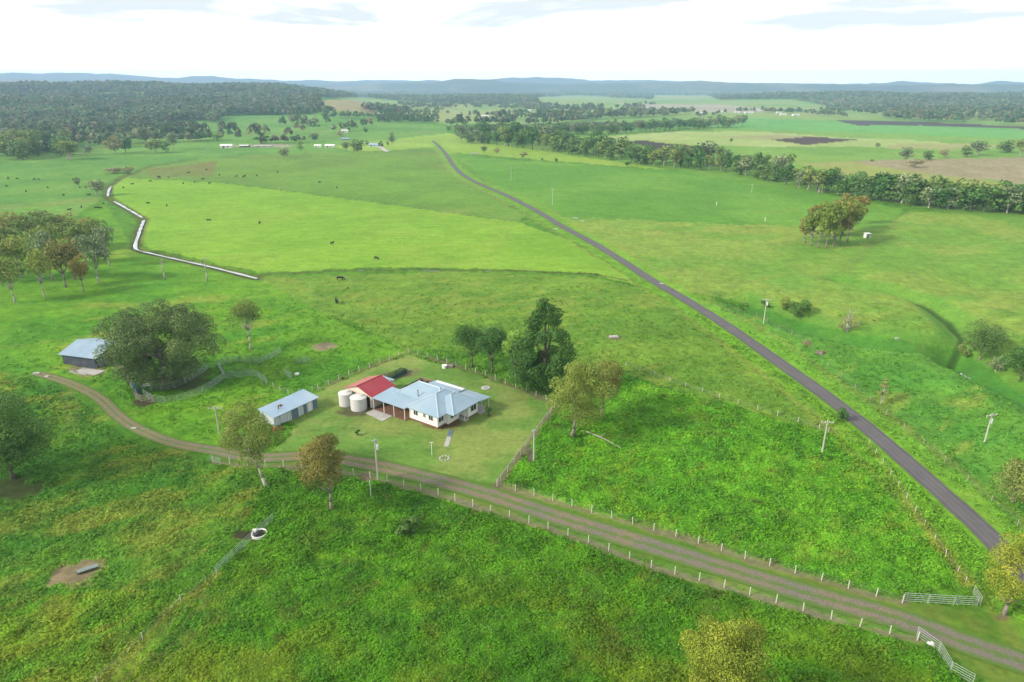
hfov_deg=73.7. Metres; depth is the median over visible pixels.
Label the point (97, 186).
tree
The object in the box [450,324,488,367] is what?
pine tree
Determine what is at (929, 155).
paddock tree
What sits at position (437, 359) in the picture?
fence
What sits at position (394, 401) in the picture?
carport
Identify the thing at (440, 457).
stone ring
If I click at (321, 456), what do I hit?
gum tree
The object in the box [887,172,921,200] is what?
creekside tree
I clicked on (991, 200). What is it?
creekside tree
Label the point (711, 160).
creekside tree
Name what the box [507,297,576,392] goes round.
pine tree
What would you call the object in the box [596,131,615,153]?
creekside tree
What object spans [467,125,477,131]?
creekside tree
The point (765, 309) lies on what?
power pole
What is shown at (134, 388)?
cattle crush
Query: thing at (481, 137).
creekside tree
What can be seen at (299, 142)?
paddock tree
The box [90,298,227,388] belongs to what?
spreading tree
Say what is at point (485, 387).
bore cover
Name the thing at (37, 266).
gum tree
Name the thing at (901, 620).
gravel drive
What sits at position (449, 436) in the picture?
front path
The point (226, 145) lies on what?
farm shed
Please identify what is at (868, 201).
gum tree
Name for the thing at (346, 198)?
fence
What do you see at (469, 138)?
creekside tree
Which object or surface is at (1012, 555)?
gum tree
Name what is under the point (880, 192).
creekside tree
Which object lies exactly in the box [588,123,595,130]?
woodland tree
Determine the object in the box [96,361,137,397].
race fence
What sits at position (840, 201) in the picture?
gum tree
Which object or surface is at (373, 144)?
house
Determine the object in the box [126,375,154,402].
race fence
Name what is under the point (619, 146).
creekside tree
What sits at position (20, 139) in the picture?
gum tree
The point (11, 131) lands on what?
gum tree
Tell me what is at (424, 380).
garden bed
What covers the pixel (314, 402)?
door
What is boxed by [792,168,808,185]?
creekside tree
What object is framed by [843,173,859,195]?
creekside tree
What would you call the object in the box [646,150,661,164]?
creekside tree
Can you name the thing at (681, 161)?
creekside tree
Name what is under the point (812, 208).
gum tree
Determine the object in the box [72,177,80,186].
paddock tree
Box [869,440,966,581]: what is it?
fence
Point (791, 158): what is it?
creekside tree
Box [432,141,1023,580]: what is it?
road
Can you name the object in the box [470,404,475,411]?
window
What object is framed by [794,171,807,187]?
creekside tree
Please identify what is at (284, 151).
paddock tree
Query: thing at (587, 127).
woodland tree
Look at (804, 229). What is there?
gum tree
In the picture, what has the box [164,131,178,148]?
paddock tree
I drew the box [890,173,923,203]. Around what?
creekside tree
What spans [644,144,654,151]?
creekside tree
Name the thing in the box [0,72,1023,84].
hills
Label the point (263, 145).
farm shed
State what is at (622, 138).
creekside tree
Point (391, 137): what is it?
paddock tree
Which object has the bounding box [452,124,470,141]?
creekside tree
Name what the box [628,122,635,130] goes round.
woodland tree
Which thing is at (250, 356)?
yard fence
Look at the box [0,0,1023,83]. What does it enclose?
sky
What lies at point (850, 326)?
shrub
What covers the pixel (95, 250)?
gum tree
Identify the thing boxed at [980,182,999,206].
creekside tree
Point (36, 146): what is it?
gum tree
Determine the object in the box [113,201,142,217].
water
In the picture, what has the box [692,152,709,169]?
creekside tree
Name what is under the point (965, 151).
paddock tree
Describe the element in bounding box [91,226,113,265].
gum tree
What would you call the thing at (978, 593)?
gate
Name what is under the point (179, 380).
yard fence
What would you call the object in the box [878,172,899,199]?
creekside tree
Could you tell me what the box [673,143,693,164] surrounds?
creekside tree
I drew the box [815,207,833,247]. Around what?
gum tree
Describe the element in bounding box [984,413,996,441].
power pole
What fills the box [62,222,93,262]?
gum tree
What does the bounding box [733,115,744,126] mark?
woodland tree
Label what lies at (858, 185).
creekside tree
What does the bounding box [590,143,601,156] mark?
creekside tree
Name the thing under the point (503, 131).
creekside tree
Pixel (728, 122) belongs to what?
woodland tree
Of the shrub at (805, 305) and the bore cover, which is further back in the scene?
the shrub at (805, 305)
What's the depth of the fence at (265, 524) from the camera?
94.09 m
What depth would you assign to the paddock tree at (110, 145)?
642.82 m
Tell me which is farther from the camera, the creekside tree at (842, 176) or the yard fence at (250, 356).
the creekside tree at (842, 176)
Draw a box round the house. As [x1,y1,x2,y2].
[368,143,379,146]
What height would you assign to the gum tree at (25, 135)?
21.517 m
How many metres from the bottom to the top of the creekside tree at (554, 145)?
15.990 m
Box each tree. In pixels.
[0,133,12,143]
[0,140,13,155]
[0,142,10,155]
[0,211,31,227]
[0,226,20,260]
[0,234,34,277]
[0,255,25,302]
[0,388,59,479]
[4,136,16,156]
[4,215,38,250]
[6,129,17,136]
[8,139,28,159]
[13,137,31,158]
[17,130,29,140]
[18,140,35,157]
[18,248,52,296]
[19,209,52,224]
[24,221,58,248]
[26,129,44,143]
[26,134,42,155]
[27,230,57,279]
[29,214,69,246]
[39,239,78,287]
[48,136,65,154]
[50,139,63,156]
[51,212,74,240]
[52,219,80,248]
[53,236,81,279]
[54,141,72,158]
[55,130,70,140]
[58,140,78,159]
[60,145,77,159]
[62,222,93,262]
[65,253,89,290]
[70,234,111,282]
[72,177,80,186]
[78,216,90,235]
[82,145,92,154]
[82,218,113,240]
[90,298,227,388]
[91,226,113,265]
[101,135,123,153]
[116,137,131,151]
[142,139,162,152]
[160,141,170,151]
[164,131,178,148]
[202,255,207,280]
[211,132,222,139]
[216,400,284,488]
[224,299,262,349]
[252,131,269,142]
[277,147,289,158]
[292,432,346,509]
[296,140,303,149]
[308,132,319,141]
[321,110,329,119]
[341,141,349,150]
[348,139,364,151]
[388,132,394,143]
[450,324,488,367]
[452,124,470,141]
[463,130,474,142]
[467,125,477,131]
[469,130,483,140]
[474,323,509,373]
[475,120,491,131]
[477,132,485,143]
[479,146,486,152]
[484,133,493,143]
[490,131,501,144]
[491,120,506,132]
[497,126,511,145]
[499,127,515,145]
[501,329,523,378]
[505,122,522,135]
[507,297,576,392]
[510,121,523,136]
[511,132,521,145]
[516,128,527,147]
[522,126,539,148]
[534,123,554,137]
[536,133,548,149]
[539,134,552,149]
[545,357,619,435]
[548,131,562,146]
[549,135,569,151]
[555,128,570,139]
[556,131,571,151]
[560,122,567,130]
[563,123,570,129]
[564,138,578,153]
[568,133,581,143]
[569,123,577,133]
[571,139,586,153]
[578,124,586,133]
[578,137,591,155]
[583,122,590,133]
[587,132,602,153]
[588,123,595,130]
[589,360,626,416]
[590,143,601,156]
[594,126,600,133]
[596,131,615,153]
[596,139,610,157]
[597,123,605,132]
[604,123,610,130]
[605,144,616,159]
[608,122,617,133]
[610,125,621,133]
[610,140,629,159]
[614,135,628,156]
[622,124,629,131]
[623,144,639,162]
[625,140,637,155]
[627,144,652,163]
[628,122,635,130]
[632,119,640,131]
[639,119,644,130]
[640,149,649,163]
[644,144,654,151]
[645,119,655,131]
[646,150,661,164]
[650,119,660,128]
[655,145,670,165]
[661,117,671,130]
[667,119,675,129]
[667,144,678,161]
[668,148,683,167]
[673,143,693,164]
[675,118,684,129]
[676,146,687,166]
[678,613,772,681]
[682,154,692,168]
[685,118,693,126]
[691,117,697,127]
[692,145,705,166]
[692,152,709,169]
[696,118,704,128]
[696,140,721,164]
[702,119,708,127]
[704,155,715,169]
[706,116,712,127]
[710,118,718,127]
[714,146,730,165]
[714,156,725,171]
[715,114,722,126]
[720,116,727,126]
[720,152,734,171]
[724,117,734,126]
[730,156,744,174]
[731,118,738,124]
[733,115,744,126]
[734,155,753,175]
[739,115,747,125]
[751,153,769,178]
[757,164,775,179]
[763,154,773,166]
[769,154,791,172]
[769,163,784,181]
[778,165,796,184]
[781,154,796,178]
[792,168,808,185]
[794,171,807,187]
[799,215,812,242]
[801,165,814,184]
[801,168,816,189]
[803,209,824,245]
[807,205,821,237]
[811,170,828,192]
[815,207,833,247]
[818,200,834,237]
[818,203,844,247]
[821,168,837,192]
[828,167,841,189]
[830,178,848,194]
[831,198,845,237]
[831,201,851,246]
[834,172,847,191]
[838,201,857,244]
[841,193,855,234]
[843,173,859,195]
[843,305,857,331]
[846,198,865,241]
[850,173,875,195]
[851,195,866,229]
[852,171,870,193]
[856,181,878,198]
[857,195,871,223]
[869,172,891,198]
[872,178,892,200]
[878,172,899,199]
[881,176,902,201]
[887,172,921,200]
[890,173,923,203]
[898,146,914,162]
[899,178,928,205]
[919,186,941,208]
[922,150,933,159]
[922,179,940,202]
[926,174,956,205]
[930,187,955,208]
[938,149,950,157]
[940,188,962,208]
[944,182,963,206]
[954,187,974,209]
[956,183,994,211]
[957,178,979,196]
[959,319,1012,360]
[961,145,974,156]
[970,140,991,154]
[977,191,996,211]
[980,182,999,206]
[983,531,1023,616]
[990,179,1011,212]
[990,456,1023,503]
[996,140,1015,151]
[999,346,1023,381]
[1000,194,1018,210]
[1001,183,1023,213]
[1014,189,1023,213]
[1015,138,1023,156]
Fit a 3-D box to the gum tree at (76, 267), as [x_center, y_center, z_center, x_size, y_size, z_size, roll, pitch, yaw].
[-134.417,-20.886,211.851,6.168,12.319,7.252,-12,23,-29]
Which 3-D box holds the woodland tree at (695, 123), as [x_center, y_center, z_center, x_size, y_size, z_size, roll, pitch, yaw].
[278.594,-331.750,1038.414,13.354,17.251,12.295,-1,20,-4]
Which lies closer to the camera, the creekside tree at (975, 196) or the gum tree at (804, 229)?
the gum tree at (804, 229)
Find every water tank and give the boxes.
[338,390,351,406]
[350,393,367,411]
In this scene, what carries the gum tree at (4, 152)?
on the ground at (952, 272)
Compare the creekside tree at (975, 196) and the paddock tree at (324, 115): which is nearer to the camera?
the creekside tree at (975, 196)
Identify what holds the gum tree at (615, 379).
on the ground at (952, 272)
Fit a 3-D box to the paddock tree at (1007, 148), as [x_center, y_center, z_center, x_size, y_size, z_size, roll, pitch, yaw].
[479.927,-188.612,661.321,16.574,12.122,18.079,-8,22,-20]
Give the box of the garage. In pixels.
[343,375,395,407]
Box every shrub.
[394,515,420,535]
[484,406,491,415]
[779,297,791,309]
[787,299,813,316]
[837,315,863,331]
[837,407,848,420]
[956,340,978,357]
[985,356,1008,371]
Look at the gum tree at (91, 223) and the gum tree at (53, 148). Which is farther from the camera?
the gum tree at (53, 148)
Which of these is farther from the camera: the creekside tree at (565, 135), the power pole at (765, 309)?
the creekside tree at (565, 135)
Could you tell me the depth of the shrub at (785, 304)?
200.69 m
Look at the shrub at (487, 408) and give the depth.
132.02 m
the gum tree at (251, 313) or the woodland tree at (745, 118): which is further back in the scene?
the woodland tree at (745, 118)
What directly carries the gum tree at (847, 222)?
on the ground at (952, 272)
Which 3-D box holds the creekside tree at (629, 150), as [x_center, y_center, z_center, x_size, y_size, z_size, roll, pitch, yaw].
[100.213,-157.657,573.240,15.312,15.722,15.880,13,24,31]
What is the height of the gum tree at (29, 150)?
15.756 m
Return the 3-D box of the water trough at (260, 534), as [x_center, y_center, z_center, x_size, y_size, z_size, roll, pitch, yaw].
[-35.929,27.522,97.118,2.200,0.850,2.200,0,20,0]
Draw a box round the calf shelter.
[863,232,871,237]
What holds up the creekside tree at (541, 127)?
on the ground at (952, 272)
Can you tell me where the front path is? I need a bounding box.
[444,430,452,445]
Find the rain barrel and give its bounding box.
[442,364,452,368]
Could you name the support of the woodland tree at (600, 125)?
on the ground at (952, 272)
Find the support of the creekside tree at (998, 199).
on the ground at (952, 272)
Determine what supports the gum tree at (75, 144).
on the ground at (952, 272)
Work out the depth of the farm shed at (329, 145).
717.57 m
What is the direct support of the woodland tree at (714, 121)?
on the ground at (952, 272)
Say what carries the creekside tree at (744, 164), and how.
on the ground at (952, 272)
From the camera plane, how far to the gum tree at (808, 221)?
270.71 m
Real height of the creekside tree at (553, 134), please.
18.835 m
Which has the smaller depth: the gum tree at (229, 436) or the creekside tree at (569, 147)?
the gum tree at (229, 436)
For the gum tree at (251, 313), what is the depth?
162.95 m
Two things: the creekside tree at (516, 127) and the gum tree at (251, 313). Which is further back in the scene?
the creekside tree at (516, 127)
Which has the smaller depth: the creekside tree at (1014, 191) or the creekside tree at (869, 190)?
the creekside tree at (1014, 191)
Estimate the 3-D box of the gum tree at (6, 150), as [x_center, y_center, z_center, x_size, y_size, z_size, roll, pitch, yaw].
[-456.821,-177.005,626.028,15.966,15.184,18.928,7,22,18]
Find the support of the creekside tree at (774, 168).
on the ground at (952, 272)
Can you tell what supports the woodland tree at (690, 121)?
on the ground at (952, 272)
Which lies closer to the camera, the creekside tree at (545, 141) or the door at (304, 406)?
the door at (304, 406)
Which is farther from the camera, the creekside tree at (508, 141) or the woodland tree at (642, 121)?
the woodland tree at (642, 121)
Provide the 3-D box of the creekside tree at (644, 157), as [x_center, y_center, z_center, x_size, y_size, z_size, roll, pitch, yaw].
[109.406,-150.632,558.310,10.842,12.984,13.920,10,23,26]
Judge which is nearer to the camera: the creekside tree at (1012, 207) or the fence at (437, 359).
the fence at (437, 359)
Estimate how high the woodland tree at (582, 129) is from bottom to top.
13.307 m
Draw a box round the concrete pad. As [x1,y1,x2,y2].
[69,368,104,374]
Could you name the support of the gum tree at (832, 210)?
on the ground at (952, 272)
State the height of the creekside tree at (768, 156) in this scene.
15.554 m
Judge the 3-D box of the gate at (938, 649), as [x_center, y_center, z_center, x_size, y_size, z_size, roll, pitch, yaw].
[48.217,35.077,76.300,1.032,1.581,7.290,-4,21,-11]
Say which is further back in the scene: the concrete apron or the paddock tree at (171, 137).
the paddock tree at (171, 137)
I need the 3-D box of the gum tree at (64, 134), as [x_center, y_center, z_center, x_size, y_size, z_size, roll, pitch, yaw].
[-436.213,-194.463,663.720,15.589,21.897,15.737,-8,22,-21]
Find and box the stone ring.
[439,455,449,460]
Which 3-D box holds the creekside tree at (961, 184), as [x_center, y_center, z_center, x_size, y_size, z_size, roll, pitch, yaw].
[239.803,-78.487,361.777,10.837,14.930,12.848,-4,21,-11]
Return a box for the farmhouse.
[396,380,489,428]
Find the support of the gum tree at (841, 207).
on the ground at (952, 272)
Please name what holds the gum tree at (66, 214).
on the ground at (952, 272)
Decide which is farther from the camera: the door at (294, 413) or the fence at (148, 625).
the door at (294, 413)
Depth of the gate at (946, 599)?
84.50 m
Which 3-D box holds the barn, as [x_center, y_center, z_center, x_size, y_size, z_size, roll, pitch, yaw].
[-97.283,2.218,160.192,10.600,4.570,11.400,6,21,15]
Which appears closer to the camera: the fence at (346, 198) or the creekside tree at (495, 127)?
the fence at (346, 198)
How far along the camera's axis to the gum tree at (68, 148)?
591.85 m
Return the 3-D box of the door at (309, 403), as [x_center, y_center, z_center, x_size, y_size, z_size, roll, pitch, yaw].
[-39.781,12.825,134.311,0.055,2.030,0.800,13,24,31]
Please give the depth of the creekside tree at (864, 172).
400.02 m
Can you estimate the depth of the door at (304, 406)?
133.39 m
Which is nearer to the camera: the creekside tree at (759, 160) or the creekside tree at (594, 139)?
the creekside tree at (759, 160)
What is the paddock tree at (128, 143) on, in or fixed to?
on the ground at (952, 272)
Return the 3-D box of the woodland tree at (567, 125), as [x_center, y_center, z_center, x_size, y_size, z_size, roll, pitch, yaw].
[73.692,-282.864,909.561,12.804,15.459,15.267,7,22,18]
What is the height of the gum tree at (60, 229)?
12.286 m
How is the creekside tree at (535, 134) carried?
on the ground at (952, 272)
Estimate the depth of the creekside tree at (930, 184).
368.26 m
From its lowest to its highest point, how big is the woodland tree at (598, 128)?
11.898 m
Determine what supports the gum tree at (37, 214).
on the ground at (952, 272)
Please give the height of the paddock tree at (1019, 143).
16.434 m
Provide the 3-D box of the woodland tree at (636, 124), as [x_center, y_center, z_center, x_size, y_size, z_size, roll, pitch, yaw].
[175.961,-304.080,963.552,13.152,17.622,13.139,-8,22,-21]
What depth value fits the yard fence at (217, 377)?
140.09 m
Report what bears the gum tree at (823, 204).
on the ground at (952, 272)
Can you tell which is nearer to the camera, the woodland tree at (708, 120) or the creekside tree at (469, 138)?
the creekside tree at (469, 138)
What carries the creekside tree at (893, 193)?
on the ground at (952, 272)
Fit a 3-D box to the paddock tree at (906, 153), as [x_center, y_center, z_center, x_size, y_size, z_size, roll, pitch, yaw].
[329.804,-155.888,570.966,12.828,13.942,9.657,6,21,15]
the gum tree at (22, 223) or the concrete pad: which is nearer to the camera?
the concrete pad
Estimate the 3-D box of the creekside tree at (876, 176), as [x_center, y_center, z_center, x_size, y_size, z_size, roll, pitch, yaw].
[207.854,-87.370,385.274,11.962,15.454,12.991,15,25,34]
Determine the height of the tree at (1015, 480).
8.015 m
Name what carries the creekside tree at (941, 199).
on the ground at (952, 272)
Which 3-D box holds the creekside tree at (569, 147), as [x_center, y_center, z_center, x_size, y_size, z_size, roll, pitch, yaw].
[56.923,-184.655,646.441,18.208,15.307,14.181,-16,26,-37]
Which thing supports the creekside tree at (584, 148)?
on the ground at (952, 272)
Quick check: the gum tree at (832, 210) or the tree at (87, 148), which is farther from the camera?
the tree at (87, 148)
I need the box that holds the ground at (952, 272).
[0,84,1023,681]
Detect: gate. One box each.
[903,593,979,604]
[916,627,975,681]
[973,585,982,604]
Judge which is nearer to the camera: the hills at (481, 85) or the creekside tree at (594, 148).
the creekside tree at (594, 148)
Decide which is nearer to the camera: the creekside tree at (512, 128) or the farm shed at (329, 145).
the farm shed at (329, 145)
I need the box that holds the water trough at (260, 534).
[251,528,266,539]
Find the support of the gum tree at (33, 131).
on the ground at (952, 272)
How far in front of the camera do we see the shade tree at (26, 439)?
107.18 m
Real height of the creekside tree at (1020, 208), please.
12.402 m
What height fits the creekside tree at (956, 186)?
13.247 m
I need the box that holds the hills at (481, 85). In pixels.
[0,79,1023,94]
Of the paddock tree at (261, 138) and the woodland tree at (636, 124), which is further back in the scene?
the woodland tree at (636, 124)
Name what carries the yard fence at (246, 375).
on the ground at (952, 272)
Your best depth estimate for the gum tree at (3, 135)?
655.31 m
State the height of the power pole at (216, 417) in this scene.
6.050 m
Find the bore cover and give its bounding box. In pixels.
[481,386,489,389]
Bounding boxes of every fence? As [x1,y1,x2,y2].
[92,569,217,681]
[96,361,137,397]
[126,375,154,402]
[142,372,224,402]
[148,364,208,390]
[189,179,513,220]
[212,456,919,640]
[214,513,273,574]
[218,347,280,364]
[224,369,266,382]
[317,348,548,396]
[496,408,551,481]
[497,479,904,602]
[626,361,828,431]
[756,313,1021,527]
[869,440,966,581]
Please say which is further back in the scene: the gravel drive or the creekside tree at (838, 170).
the creekside tree at (838, 170)
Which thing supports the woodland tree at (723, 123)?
on the ground at (952, 272)
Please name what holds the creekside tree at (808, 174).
on the ground at (952, 272)
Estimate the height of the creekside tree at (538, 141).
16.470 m
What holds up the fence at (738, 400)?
on the ground at (952, 272)
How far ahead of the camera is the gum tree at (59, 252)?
214.11 m
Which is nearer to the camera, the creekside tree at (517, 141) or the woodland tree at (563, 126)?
the creekside tree at (517, 141)
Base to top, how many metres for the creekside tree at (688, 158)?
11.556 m
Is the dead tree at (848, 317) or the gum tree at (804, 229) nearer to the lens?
the dead tree at (848, 317)
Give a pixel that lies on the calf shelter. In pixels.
(867, 234)
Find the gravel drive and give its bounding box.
[33,372,1023,674]
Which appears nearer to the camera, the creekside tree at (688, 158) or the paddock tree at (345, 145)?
the creekside tree at (688, 158)
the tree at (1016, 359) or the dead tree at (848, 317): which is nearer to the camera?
the tree at (1016, 359)
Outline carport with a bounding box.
[372,387,418,420]
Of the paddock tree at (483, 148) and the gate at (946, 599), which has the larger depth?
the paddock tree at (483, 148)
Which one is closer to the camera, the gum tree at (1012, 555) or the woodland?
the gum tree at (1012, 555)
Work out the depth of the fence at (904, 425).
125.84 m
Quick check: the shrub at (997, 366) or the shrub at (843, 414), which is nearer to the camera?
the shrub at (843, 414)
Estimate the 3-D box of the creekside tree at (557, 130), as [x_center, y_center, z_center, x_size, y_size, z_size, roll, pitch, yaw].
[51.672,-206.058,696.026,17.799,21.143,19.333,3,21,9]
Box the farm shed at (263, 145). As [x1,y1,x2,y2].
[254,145,272,146]
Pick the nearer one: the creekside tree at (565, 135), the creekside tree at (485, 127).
the creekside tree at (565, 135)
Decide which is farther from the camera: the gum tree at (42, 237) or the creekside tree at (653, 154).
the creekside tree at (653, 154)
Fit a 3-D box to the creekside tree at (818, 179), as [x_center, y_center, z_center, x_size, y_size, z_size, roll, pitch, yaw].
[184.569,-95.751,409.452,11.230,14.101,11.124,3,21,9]
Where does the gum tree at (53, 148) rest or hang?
on the ground at (952, 272)
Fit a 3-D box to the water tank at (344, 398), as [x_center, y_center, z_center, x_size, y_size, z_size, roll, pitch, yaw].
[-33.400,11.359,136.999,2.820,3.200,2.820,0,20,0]
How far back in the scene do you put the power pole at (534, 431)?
115.84 m
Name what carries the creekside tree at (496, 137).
on the ground at (952, 272)
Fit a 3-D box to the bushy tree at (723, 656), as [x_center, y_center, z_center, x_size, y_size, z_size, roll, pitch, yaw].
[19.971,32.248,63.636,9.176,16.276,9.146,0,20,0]
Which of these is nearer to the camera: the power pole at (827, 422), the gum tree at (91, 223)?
the power pole at (827, 422)
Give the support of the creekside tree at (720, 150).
on the ground at (952, 272)
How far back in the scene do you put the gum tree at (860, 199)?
298.37 m
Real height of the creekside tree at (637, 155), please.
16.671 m
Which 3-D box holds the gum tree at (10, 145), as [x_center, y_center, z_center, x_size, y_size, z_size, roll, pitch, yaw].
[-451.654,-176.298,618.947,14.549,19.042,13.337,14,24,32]
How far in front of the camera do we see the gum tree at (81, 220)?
270.04 m
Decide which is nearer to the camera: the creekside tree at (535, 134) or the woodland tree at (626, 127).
the creekside tree at (535, 134)
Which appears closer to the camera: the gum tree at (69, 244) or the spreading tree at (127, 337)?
the spreading tree at (127, 337)
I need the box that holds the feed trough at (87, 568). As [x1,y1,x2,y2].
[76,564,98,573]
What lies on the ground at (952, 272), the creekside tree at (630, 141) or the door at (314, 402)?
the creekside tree at (630, 141)
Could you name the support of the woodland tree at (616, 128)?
on the ground at (952, 272)
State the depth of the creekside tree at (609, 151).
593.62 m
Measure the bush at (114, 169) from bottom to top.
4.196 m
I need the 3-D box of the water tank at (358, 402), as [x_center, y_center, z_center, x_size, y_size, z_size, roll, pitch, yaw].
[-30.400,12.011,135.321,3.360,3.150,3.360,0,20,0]
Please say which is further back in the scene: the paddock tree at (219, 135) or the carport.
the paddock tree at (219, 135)
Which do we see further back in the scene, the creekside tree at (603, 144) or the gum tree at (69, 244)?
the creekside tree at (603, 144)
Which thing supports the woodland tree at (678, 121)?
on the ground at (952, 272)
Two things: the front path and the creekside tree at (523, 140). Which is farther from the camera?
the creekside tree at (523, 140)
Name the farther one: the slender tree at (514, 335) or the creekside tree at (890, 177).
the creekside tree at (890, 177)
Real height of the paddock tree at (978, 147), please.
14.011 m
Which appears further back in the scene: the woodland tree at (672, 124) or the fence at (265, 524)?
the woodland tree at (672, 124)
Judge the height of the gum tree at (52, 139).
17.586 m
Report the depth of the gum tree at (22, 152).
591.24 m
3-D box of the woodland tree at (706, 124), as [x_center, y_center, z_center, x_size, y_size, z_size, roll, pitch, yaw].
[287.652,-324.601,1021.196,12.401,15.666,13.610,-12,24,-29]
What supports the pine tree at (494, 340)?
on the ground at (952, 272)
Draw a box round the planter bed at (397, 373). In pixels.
[386,367,406,378]
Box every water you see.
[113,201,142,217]
[133,220,256,278]
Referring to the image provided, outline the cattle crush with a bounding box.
[131,382,139,393]
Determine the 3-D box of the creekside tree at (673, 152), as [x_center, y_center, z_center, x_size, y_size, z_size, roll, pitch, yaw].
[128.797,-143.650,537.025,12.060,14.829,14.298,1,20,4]
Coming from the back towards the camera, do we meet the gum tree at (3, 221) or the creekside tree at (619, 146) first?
the creekside tree at (619, 146)
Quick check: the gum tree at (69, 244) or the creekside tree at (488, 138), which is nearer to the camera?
the gum tree at (69, 244)
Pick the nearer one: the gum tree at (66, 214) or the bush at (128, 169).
the gum tree at (66, 214)
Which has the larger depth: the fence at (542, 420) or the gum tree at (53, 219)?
the gum tree at (53, 219)
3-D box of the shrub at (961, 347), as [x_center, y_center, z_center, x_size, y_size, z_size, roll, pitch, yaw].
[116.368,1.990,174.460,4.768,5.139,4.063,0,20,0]
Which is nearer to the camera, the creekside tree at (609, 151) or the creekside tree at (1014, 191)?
the creekside tree at (1014, 191)
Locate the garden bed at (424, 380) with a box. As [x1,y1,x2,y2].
[401,377,432,388]
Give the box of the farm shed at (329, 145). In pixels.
[324,144,334,146]
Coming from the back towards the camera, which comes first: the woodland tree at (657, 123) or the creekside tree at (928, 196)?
the woodland tree at (657, 123)
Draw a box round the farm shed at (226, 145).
[220,144,232,147]
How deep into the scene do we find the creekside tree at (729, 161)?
504.69 m
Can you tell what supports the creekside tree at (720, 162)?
on the ground at (952, 272)
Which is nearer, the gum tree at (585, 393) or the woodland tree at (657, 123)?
the gum tree at (585, 393)
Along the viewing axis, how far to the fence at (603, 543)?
94.37 m
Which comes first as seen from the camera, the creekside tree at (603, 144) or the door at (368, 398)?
the door at (368, 398)
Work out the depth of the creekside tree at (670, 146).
576.62 m
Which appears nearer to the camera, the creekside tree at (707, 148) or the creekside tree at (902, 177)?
the creekside tree at (902, 177)
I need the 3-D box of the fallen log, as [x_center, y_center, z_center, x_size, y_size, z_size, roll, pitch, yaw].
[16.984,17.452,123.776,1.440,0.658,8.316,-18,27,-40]
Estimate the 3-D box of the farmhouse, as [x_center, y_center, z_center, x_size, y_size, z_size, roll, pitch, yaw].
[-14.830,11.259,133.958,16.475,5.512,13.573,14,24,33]
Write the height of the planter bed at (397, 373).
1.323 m
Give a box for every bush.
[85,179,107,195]
[104,167,121,172]
[119,166,134,172]
[906,158,924,166]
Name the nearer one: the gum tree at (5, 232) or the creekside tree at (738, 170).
the gum tree at (5, 232)
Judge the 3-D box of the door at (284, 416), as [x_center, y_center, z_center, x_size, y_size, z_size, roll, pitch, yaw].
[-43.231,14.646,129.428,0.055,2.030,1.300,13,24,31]
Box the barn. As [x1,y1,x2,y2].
[58,338,128,368]
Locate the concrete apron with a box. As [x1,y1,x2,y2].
[366,409,391,420]
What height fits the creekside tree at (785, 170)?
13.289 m
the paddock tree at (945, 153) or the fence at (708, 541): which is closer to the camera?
the fence at (708, 541)
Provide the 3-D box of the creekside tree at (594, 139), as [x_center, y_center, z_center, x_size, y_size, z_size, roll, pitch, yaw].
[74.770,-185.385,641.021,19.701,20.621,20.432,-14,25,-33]
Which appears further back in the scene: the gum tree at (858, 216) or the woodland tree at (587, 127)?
the woodland tree at (587, 127)
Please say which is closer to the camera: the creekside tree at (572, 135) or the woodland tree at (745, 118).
the creekside tree at (572, 135)
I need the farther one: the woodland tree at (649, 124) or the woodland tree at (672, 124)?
the woodland tree at (672, 124)
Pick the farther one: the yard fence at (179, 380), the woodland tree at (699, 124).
the woodland tree at (699, 124)
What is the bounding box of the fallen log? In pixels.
[586,431,618,446]
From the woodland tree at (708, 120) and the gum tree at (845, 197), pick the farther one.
the woodland tree at (708, 120)
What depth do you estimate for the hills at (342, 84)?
6577.20 m
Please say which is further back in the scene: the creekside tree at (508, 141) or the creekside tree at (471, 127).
the creekside tree at (471, 127)
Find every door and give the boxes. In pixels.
[281,413,286,422]
[291,407,298,418]
[303,404,306,413]
[308,401,311,410]
[312,399,317,408]
[367,397,369,406]
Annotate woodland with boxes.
[0,79,1023,149]
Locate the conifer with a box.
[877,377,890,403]
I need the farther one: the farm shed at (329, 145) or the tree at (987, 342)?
the farm shed at (329, 145)
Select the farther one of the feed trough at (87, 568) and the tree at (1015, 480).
the tree at (1015, 480)
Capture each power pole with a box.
[208,406,221,434]
[372,439,378,480]
[532,429,535,459]
[762,299,767,323]
[821,420,833,451]
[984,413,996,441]
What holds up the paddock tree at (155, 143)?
on the ground at (952, 272)
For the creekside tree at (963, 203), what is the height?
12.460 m
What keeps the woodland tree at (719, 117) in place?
on the ground at (952, 272)
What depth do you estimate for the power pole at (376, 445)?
109.25 m
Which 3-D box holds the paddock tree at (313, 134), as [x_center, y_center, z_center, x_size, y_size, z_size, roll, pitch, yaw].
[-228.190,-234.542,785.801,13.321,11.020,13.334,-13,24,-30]
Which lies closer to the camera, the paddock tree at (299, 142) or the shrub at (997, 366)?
the shrub at (997, 366)
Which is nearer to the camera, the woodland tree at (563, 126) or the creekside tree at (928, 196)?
the creekside tree at (928, 196)
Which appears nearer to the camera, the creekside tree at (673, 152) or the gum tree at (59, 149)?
the creekside tree at (673, 152)
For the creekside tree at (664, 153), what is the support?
on the ground at (952, 272)
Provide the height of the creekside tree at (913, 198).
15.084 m
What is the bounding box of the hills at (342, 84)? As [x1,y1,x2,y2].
[50,80,1022,86]
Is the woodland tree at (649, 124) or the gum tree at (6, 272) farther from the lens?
the woodland tree at (649, 124)
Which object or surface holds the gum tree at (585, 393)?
on the ground at (952, 272)
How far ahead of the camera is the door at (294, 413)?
131.39 m
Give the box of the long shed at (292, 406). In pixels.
[257,389,318,426]

